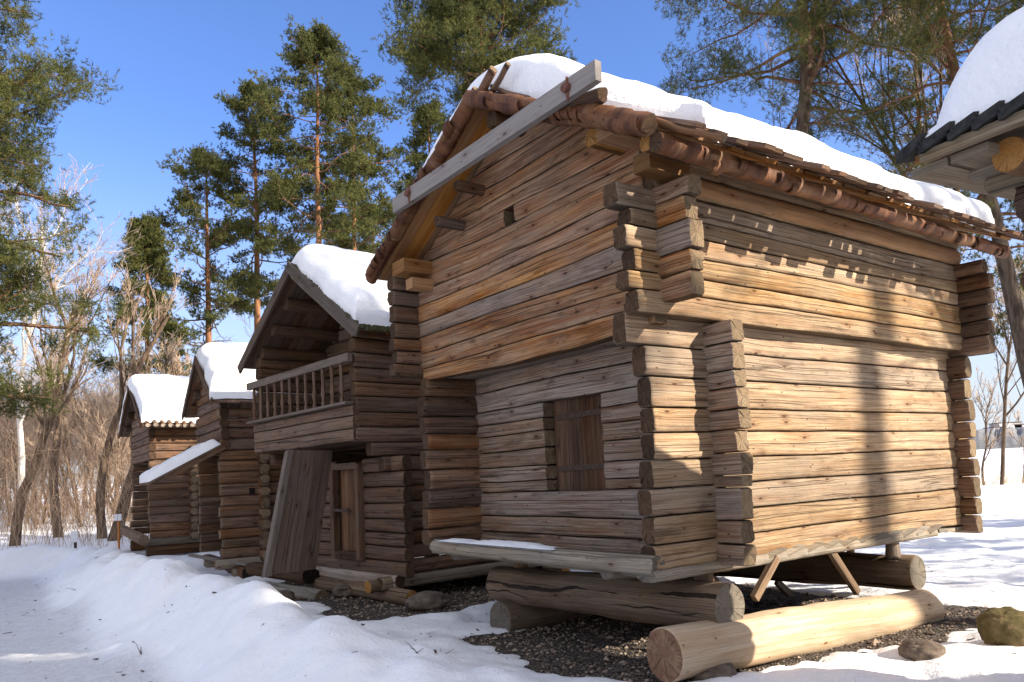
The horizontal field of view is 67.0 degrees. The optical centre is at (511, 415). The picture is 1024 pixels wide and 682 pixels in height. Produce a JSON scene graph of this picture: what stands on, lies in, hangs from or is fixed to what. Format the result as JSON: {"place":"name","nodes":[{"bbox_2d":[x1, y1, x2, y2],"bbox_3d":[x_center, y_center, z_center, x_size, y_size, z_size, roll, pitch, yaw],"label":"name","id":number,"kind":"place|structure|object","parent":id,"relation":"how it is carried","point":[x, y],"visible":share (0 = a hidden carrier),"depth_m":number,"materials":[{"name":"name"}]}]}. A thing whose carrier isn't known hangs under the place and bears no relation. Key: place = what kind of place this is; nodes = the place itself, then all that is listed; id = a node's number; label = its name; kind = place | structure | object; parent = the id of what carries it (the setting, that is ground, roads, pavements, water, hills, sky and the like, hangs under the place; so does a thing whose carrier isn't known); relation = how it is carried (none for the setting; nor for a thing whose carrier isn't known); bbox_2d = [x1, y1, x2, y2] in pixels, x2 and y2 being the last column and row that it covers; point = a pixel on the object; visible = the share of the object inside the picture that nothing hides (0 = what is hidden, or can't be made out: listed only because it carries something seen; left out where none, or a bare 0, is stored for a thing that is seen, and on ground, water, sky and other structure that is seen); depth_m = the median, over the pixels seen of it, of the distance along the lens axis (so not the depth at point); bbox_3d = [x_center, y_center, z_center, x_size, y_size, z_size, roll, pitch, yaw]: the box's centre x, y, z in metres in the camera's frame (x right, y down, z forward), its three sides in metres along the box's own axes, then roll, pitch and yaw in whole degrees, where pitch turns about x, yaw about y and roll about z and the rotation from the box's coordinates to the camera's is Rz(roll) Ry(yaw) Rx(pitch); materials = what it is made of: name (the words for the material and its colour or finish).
{"place":"outdoors","nodes":[
{"label":"outdoors","id":0,"kind":"place"},
{"bbox_2d":[278,575,492,620],"bbox_3d":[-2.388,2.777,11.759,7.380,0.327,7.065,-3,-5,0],"label":"gravel ground","id":1,"kind":"structure","parent":0,"point":[336,606],"depth_m":10.36,"materials":[{"name":"grey gravel"}]},
{"bbox_2d":[332,582,352,597],"bbox_3d":[-2.390,2.501,11.112,0.359,0.210,0.381,-3,-5,0],"label":"stone","id":2,"kind":"object","parent":1,"relation":"on","point":[341,590],"visible":0.8,"depth_m":10.95,"materials":[{"name":"stone"}]},
{"bbox_2d":[405,591,444,610],"bbox_3d":[-1.087,2.329,9.704,0.490,0.250,0.494,-3,-5,0],"label":"stone","id":3,"kind":"object","parent":1,"relation":"on","point":[426,600],"visible":0.93,"depth_m":9.52,"materials":[{"name":"stone"}]},
{"bbox_2d":[0,448,1023,681],"bbox_3d":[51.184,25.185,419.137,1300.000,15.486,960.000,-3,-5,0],"label":"snow ground","id":4,"kind":"structure","parent":0,"point":[254,629],"depth_m":7.55,"materials":[{"name":"white snow"}]},
{"bbox_2d":[0,378,33,523],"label":"bare tree","id":5,"kind":"object","parent":4,"relation":"on","point":[8,446],"visible":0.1,"depth_m":34.79,"materials":[{"name":"brown plant"}]},
{"bbox_2d":[0,372,37,528],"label":"bare tree","id":6,"kind":"object","parent":4,"relation":"on","point":[14,430],"visible":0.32,"depth_m":31.30,"materials":[{"name":"brown plant"}]},
{"bbox_2d":[0,336,37,495],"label":"bare tree","id":7,"kind":"object","parent":4,"relation":"on","point":[12,376],"visible":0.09,"depth_m":50.17,"materials":[{"name":"brown plant"}]},
{"bbox_2d":[0,431,39,524],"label":"bare tree","id":8,"kind":"object","parent":4,"relation":"on","point":[16,467],"visible":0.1,"depth_m":35.77,"materials":[{"name":"brown plant"}]},
{"bbox_2d":[0,401,40,510],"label":"bare tree","id":9,"kind":"object","parent":4,"relation":"on","point":[26,449],"visible":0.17,"depth_m":35.98,"materials":[{"name":"brown plant"}]},
{"bbox_2d":[0,385,41,509],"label":"bare tree","id":10,"kind":"object","parent":4,"relation":"on","point":[16,442],"visible":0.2,"depth_m":33.73,"materials":[{"name":"brown plant"}]},
{"bbox_2d":[0,367,42,482],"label":"bare tree","id":11,"kind":"object","parent":4,"relation":"on","point":[15,440],"visible":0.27,"depth_m":32.97,"materials":[{"name":"brown plant"}]},
{"bbox_2d":[0,352,49,517],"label":"bare tree","id":12,"kind":"object","parent":4,"relation":"on","point":[33,424],"visible":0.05,"depth_m":41.67,"materials":[{"name":"brown plant"}]},
{"bbox_2d":[8,452,50,509],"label":"bare tree","id":13,"kind":"object","parent":4,"relation":"on","point":[35,476],"visible":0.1,"depth_m":37.46,"materials":[{"name":"brown plant"}]},
{"bbox_2d":[6,324,83,519],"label":"bare tree","id":14,"kind":"object","parent":4,"relation":"on","point":[70,383],"visible":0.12,"depth_m":35.57,"materials":[{"name":"brown plant"}]},
{"bbox_2d":[26,413,69,518],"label":"bare tree","id":15,"kind":"object","parent":4,"relation":"on","point":[40,463],"visible":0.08,"depth_m":37.52,"materials":[{"name":"brown plant"}]},
{"bbox_2d":[7,405,92,526],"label":"bare tree","id":16,"kind":"object","parent":4,"relation":"on","point":[65,437],"visible":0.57,"depth_m":30.89,"materials":[{"name":"brown plant"}]},
{"bbox_2d":[32,429,81,461],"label":"bare tree","id":17,"kind":"object","parent":4,"relation":"on","point":[51,444],"visible":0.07,"depth_m":38.93,"materials":[{"name":"brown plant"}]},
{"bbox_2d":[25,401,90,523],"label":"bare tree","id":18,"kind":"object","parent":4,"relation":"on","point":[61,447],"visible":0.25,"depth_m":35.45,"materials":[{"name":"brown plant"}]},
{"bbox_2d":[37,446,79,517],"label":"bare tree","id":19,"kind":"object","parent":4,"relation":"on","point":[63,470],"visible":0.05,"depth_m":39.65,"materials":[{"name":"brown plant"}]},
{"bbox_2d":[0,194,117,545],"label":"bare tree","id":20,"kind":"object","parent":4,"relation":"on","point":[50,420],"visible":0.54,"depth_m":23.70,"materials":[{"name":"brown plant"}]},
{"bbox_2d":[0,0,130,421],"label":"pine tree","id":21,"kind":"object","parent":4,"relation":"on","point":[13,253],"visible":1,"depth_m":14.59,"materials":[{"name":"green plant"}]},
{"bbox_2d":[27,349,115,503],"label":"bare tree","id":22,"kind":"object","parent":4,"relation":"on","point":[81,394],"visible":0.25,"depth_m":36.87,"materials":[{"name":"brown plant"}]},
{"bbox_2d":[24,363,119,522],"bbox_3d":[-21.027,1.421,37.195,4.454,7.883,4.250,-1,-5,-15],"label":"bare tree","id":23,"kind":"object","parent":4,"relation":"on","point":[68,422],"visible":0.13,"depth_m":37.04,"materials":[{"name":"brown plant"}]},
{"bbox_2d":[70,531,77,547],"bbox_3d":[-9.757,2.970,17.291,0.156,0.781,0.087,-3,-5,0],"label":"sign","id":24,"kind":"object","parent":4,"relation":"on","point":[74,536],"visible":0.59,"depth_m":17.27,"materials":[{"name":"metal"}]},
{"bbox_2d":[60,408,95,507],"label":"bare tree","id":25,"kind":"object","parent":4,"relation":"on","point":[74,450],"visible":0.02,"depth_m":44.52,"materials":[{"name":"brown plant"}]},
{"bbox_2d":[0,120,159,531],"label":"birch tree","id":26,"kind":"object","parent":4,"relation":"on","point":[20,434],"visible":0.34,"depth_m":28.26,"materials":[{"name":"white plant"}]},
{"bbox_2d":[24,226,140,537],"bbox_3d":[-15.466,-1.367,27.517,2.409,12.003,5.141,-4,-5,15],"label":"bare tree","id":27,"kind":"object","parent":4,"relation":"on","point":[56,434],"visible":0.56,"depth_m":27.54,"materials":[{"name":"brown plant"}]},
{"bbox_2d":[69,444,96,497],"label":"bare tree","id":28,"kind":"object","parent":4,"relation":"on","point":[85,468],"visible":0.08,"depth_m":56.04,"materials":[{"name":"brown plant"}]},
{"bbox_2d":[66,396,112,508],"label":"bare tree","id":29,"kind":"object","parent":4,"relation":"on","point":[82,453],"visible":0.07,"depth_m":40.73,"materials":[{"name":"brown plant"}]},
{"bbox_2d":[64,364,119,509],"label":"bare tree","id":30,"kind":"object","parent":4,"relation":"on","point":[109,502],"visible":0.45,"depth_m":35.66,"materials":[{"name":"brown plant"}]},
{"bbox_2d":[80,443,110,483],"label":"bare tree","id":31,"kind":"object","parent":4,"relation":"on","point":[95,464],"visible":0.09,"depth_m":47.70,"materials":[{"name":"brown plant"}]},
{"bbox_2d":[0,352,191,549],"bbox_3d":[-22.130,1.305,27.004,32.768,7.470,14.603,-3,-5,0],"label":"undergrowth","id":32,"kind":"object","parent":4,"relation":"on","point":[38,511],"visible":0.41,"depth_m":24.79,"materials":[{"name":"brown plant"}]},
{"bbox_2d":[68,377,124,494],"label":"bare tree","id":33,"kind":"object","parent":4,"relation":"on","point":[106,418],"visible":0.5,"depth_m":31.94,"materials":[{"name":"brown plant"}]},
{"bbox_2d":[67,412,125,502],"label":"bare tree","id":34,"kind":"object","parent":4,"relation":"on","point":[93,447],"visible":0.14,"depth_m":35.83,"materials":[{"name":"brown plant"}]},
{"bbox_2d":[68,383,129,513],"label":"bare tree","id":35,"kind":"object","parent":4,"relation":"on","point":[108,425],"visible":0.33,"depth_m":31.99,"materials":[{"name":"brown plant"}]},
{"bbox_2d":[83,386,115,489],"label":"bare tree","id":36,"kind":"object","parent":4,"relation":"on","point":[92,453],"visible":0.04,"depth_m":57.76,"materials":[{"name":"brown plant"}]},
{"bbox_2d":[76,371,124,502],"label":"bare tree","id":37,"kind":"object","parent":4,"relation":"on","point":[108,406],"visible":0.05,"depth_m":39.92,"materials":[{"name":"brown plant"}]},
{"bbox_2d":[79,371,126,509],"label":"bare tree","id":38,"kind":"object","parent":4,"relation":"on","point":[107,392],"visible":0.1,"depth_m":47.99,"materials":[{"name":"brown plant"}]},
{"bbox_2d":[86,370,129,519],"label":"bare tree","id":39,"kind":"object","parent":4,"relation":"on","point":[110,418],"visible":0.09,"depth_m":36.07,"materials":[{"name":"brown plant"}]},
{"bbox_2d":[71,366,157,527],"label":"bare tree","id":40,"kind":"object","parent":4,"relation":"on","point":[86,417],"visible":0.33,"depth_m":29.64,"materials":[{"name":"brown plant"}]},
{"bbox_2d":[114,514,121,548],"bbox_3d":[-10.425,3.155,20.514,0.199,1.090,0.087,-3,-5,0],"label":"sign","id":41,"kind":"object","parent":4,"relation":"on","point":[118,518],"visible":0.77,"depth_m":20.51,"materials":[{"name":"white"}]},
{"bbox_2d":[98,427,141,504],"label":"bare tree","id":42,"kind":"object","parent":4,"relation":"on","point":[121,462],"visible":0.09,"depth_m":35.70,"materials":[{"name":"brown plant"}]},
{"bbox_2d":[111,450,130,515],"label":"bare tree","id":43,"kind":"object","parent":4,"relation":"on","point":[123,469],"visible":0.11,"depth_m":40.15,"materials":[{"name":"brown plant"}]},
{"bbox_2d":[75,211,201,512],"bbox_3d":[-17.202,-2.349,36.769,6.090,14.669,5.490,-3,-5,0],"label":"pine tree","id":44,"kind":"object","parent":4,"relation":"on","point":[146,244],"visible":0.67,"depth_m":36.25,"materials":[{"name":"green plant"}]},
{"bbox_2d":[96,256,188,538],"bbox_3d":[-12.629,-0.513,25.543,3.270,9.857,2.784,-5,-5,28],"label":"bare tree","id":45,"kind":"object","parent":4,"relation":"on","point":[114,421],"visible":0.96,"depth_m":25.76,"materials":[{"name":"brown plant"}]},
{"bbox_2d":[106,324,192,540],"bbox_3d":[-12.153,0.829,25.774,3.835,7.215,3.009,-3,-5,0],"label":"bare tree","id":46,"kind":"object","parent":4,"relation":"on","point":[174,361],"visible":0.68,"depth_m":25.23,"materials":[{"name":"brown plant"}]},
{"bbox_2d":[118,386,220,556],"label":"log storehouse","id":47,"kind":"structure","parent":4,"relation":"on","point":[169,522],"depth_m":19.00,"materials":[{"name":"brown wood"}]},
{"bbox_2d":[118,374,197,434],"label":"roof snow","id":48,"kind":"structure","parent":47,"relation":"on","point":[158,398],"depth_m":19.12,"materials":[{"name":"white snow"}]},
{"bbox_2d":[140,141,260,352],"bbox_3d":[-15.262,-4.561,38.206,6.014,19.017,5.593,0,-5,-30],"label":"pine tree","id":49,"kind":"object","parent":4,"relation":"on","point":[207,164],"visible":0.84,"depth_m":38.41,"materials":[{"name":"green plant"}]},
{"bbox_2d":[140,356,342,578],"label":"log storehouse","id":50,"kind":"structure","parent":4,"relation":"on","point":[241,487],"depth_m":14.51,"materials":[{"name":"brown wood"}]},
{"bbox_2d":[139,439,219,482],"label":"roof snow","id":51,"kind":"structure","parent":50,"relation":"on","point":[169,464],"depth_m":14.01,"materials":[{"name":"white snow"}]},
{"bbox_2d":[189,342,302,398],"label":"roof snow","id":52,"kind":"structure","parent":50,"relation":"on","point":[218,364],"depth_m":14.39,"materials":[{"name":"white snow"}]},
{"bbox_2d":[229,297,253,336],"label":"birch tree","id":53,"kind":"object","parent":4,"relation":"on","point":[244,321],"visible":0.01,"depth_m":48.27,"materials":[{"name":"white plant"}]},
{"bbox_2d":[201,78,321,330],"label":"pine tree","id":54,"kind":"object","parent":4,"relation":"on","point":[234,104],"visible":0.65,"depth_m":40.56,"materials":[{"name":"green plant"}]},
{"bbox_2d":[279,590,294,599],"bbox_3d":[-3.074,2.454,10.523,0.233,0.168,0.240,-3,-5,0],"label":"stone","id":55,"kind":"object","parent":4,"relation":"on","point":[289,594],"visible":0.48,"depth_m":10.45,"materials":[{"name":"stone"}]},
{"bbox_2d":[240,14,383,259],"bbox_3d":[-9.359,-7.526,37.826,6.622,24.436,6.577,-3,-5,0],"label":"pine tree","id":56,"kind":"object","parent":4,"relation":"on","point":[319,43],"visible":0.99,"depth_m":37.68,"materials":[{"name":"green plant"}]},
{"bbox_2d":[277,65,413,253],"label":"pine tree","id":57,"kind":"object","parent":4,"relation":"on","point":[357,86],"visible":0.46,"depth_m":41.15,"materials":[{"name":"green plant"}]},
{"bbox_2d":[327,196,391,253],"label":"pine tree","id":58,"kind":"object","parent":4,"relation":"on","point":[363,237],"visible":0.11,"depth_m":49.85,"materials":[{"name":"green plant"}]},
{"bbox_2d":[237,261,569,604],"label":"log storehouse","id":59,"kind":"structure","parent":4,"relation":"on","point":[322,352],"depth_m":11.02,"materials":[{"name":"wood"}]},
{"bbox_2d":[261,450,332,577],"bbox_3d":[-2.879,1.260,10.382,0.381,1.621,1.399,-5,-5,33],"label":"plank door","id":60,"kind":"structure","parent":59,"relation":"attached to","point":[293,544],"depth_m":10.34,"materials":[{"name":"brown wood"}]},
{"bbox_2d":[246,244,391,346],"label":"roof snow","id":61,"kind":"structure","parent":59,"relation":"on","point":[336,274],"depth_m":10.64,"materials":[{"name":"white snow"}]},
{"bbox_2d":[329,462,366,559],"bbox_3d":[-2.400,1.390,11.338,0.185,1.385,0.850,1,-6,-42],"label":"door","id":62,"kind":"structure","parent":59,"relation":"in","point":[352,503],"depth_m":11.42,"materials":[{"name":"wood"}]},
{"bbox_2d":[381,92,448,218],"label":"pine tree","id":63,"kind":"object","parent":4,"relation":"on","point":[418,141],"visible":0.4,"depth_m":45.02,"materials":[{"name":"green plant"}]},
{"bbox_2d":[362,0,581,137],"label":"pine tree","id":64,"kind":"object","parent":4,"relation":"on","point":[438,27],"visible":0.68,"depth_m":24.65,"materials":[{"name":"green plant"}]},
{"bbox_2d":[2,557,1016,681],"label":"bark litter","id":65,"kind":"object","parent":4,"relation":"on","point":[435,651],"visible":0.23,"depth_m":7.41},
{"bbox_2d":[365,59,1023,681],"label":"log storehouse","id":66,"kind":"structure","parent":4,"relation":"on","point":[677,367],"depth_m":7.26,"materials":[{"name":"brown wood"}]},
{"bbox_2d":[438,538,560,550],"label":"ledge snow","id":67,"kind":"structure","parent":66,"relation":"on","point":[516,544],"depth_m":7.42,"materials":[{"name":"white snow"}]},
{"bbox_2d":[422,53,995,232],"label":"roof snow","id":68,"kind":"structure","parent":66,"relation":"on","point":[536,76],"depth_m":6.63,"materials":[{"name":"white snow"}]},
{"bbox_2d":[652,0,953,142],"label":"pine tree","id":69,"kind":"object","parent":4,"relation":"on","point":[810,29],"visible":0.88,"depth_m":17.42,"materials":[{"name":"green plant"}]},
{"bbox_2d":[697,0,993,200],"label":"pine tree","id":70,"kind":"object","parent":4,"relation":"on","point":[939,71],"visible":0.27,"depth_m":18.18,"materials":[{"name":"green plant"}]},
{"bbox_2d":[790,0,1023,387],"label":"pine tree","id":71,"kind":"object","parent":4,"relation":"on","point":[1014,306],"visible":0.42,"depth_m":16.52,"materials":[{"name":"green plant"}]},
{"bbox_2d":[898,639,945,660],"bbox_3d":[3.222,1.849,6.097,0.335,0.182,0.334,-3,-5,0],"label":"stone","id":72,"kind":"object","parent":4,"relation":"on","point":[918,649],"visible":0.77,"depth_m":5.98,"materials":[{"name":"stone"}]},
{"bbox_2d":[863,4,989,232],"bbox_3d":[16.552,-7.185,30.646,4.864,20.809,5.920,-3,-5,0],"label":"pine tree","id":73,"kind":"object","parent":4,"relation":"on","point":[913,83],"visible":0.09,"depth_m":30.56,"materials":[{"name":"green plant"}]},
{"bbox_2d":[896,92,1023,287],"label":"log storehouse","id":74,"kind":"structure","parent":4,"relation":"on","point":[977,152],"depth_m":3.47,"materials":[{"name":"brown wood"}]},
{"bbox_2d":[925,6,1023,137],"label":"roof snow","id":75,"kind":"structure","parent":74,"relation":"on","point":[990,72],"depth_m":3.33,"materials":[{"name":"white snow"}]},
{"bbox_2d":[957,192,1023,342],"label":"pine tree","id":76,"kind":"object","parent":4,"relation":"on","point":[1018,275],"visible":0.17,"depth_m":24.52,"materials":[{"name":"green plant"}]},
{"bbox_2d":[961,234,1023,484],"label":"bare tree","id":77,"kind":"object","parent":4,"relation":"on","point":[1008,343],"visible":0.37,"depth_m":23.90,"materials":[{"name":"brown plant"}]},
{"bbox_2d":[970,363,1020,484],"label":"bare tree","id":78,"kind":"object","parent":4,"relation":"on","point":[978,398],"visible":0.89,"depth_m":26.62,"materials":[{"name":"brown plant"}]},
{"bbox_2d":[967,427,1023,449],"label":"wood","id":79,"kind":"object","parent":4,"relation":"on","point":[1010,441],"visible":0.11,"depth_m":357.19,"materials":[{"name":"plant"}]},
{"bbox_2d":[975,445,1023,485],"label":"dry reeds","id":80,"kind":"object","parent":4,"relation":"on","point":[1006,480],"visible":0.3,"depth_m":27.17,"materials":[{"name":"beige plant"}]},
{"bbox_2d":[976,606,1023,646],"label":"stone","id":81,"kind":"object","parent":4,"relation":"on","point":[1003,626],"visible":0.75,"depth_m":6.25,"materials":[{"name":"brown stone"}]},
{"bbox_2d":[988,422,1021,429],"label":"apartment block","id":82,"kind":"structure","parent":4,"relation":"on","point":[1000,425],"depth_m":451.37,"materials":[{"name":"metal"}]},
{"bbox_2d":[1007,401,1023,483],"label":"bare tree","id":83,"kind":"object","parent":4,"relation":"on","point":[1018,414],"visible":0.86,"depth_m":28.10,"materials":[{"name":"brown plant"}]},
{"bbox_2d":[0,0,1023,486],"label":"sky","id":84,"kind":"structure","parent":0,"point":[172,57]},
{"bbox_2d":[459,584,987,681],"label":"gravel ground","id":85,"kind":"structure","parent":0,"point":[597,658],"depth_m":7.17,"materials":[{"name":"grey gravel"}]},
{"bbox_2d":[690,663,736,680],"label":"stone","id":86,"kind":"object","parent":85,"relation":"on","point":[725,670],"visible":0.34,"depth_m":5.74,"materials":[{"name":"stone"}]}
]}

